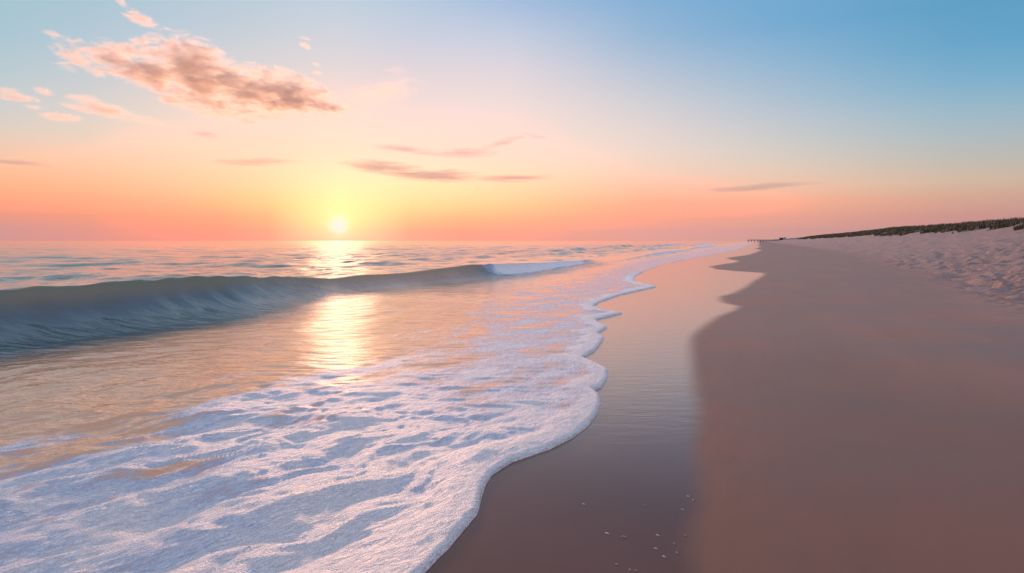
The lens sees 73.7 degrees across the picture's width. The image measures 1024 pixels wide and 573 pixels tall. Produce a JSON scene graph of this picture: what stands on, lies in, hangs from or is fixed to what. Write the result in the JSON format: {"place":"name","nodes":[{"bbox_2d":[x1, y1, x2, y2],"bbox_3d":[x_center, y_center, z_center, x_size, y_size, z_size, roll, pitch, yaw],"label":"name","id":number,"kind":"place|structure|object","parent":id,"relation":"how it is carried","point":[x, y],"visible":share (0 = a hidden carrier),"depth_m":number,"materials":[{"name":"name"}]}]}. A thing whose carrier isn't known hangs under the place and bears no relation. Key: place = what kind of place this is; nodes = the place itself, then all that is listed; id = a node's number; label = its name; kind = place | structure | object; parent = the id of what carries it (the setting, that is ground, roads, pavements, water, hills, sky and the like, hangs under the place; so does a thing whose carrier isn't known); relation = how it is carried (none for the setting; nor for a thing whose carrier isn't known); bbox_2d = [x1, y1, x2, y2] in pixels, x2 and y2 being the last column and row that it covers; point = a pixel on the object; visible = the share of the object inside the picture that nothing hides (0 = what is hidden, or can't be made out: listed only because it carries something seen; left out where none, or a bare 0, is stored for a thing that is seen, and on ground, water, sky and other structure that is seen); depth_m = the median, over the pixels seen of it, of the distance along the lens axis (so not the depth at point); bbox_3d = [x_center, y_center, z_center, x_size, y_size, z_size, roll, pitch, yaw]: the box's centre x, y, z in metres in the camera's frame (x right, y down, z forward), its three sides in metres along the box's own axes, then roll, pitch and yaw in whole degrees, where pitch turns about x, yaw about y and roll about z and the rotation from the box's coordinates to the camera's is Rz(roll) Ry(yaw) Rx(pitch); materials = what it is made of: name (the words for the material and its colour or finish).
{"place":"outdoors","nodes":[
{"label":"outdoors","id":0,"kind":"place"},
{"bbox_2d":[0,241,750,349],"bbox_3d":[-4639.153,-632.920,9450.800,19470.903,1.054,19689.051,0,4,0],"label":"sea","id":1,"kind":"structure","parent":0,"point":[23,264],"depth_m":60.31,"materials":[{"name":"liquid"}]},
{"bbox_2d":[0,259,596,337],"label":"breaking wave","id":2,"kind":"object","parent":1,"relation":"on","point":[31,310],"visible":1,"depth_m":15.36,"materials":[{"name":"liquid"}]},
{"bbox_2d":[0,241,755,490],"bbox_3d":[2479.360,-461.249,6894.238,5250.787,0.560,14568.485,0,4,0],"label":"shallow water","id":3,"kind":"structure","parent":0,"point":[100,393],"depth_m":10.32,"materials":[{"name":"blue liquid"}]},
{"bbox_2d":[0,0,1023,240],"label":"sky","id":4,"kind":"structure","parent":0,"point":[121,120],"materials":[{"name":"blue"}]},
{"bbox_2d":[425,241,1023,572],"bbox_3d":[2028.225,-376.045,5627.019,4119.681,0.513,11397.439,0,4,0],"label":"beach","id":5,"kind":"structure","parent":0,"point":[767,407],"depth_m":5.80,"materials":[{"name":"beige sand"}]},
{"bbox_2d":[0,243,720,572],"bbox_3d":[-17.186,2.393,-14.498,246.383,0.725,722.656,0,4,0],"label":"sea foam","id":6,"kind":"object","parent":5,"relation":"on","point":[395,473],"visible":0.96,"depth_m":4.98,"materials":[{"name":"liquid"}]},
{"bbox_2d":[761,222,1023,289],"bbox_3d":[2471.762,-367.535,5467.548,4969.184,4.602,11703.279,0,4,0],"label":"sand dune","id":7,"kind":"structure","parent":0,"point":[993,256],"depth_m":56.13,"materials":[{"name":"beige sand"}]},
{"bbox_2d":[799,216,1023,238],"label":"dune grass","id":8,"kind":"structure","parent":7,"relation":"on","point":[942,227],"depth_m":97.33,"materials":[{"name":"green plant"}]}
]}

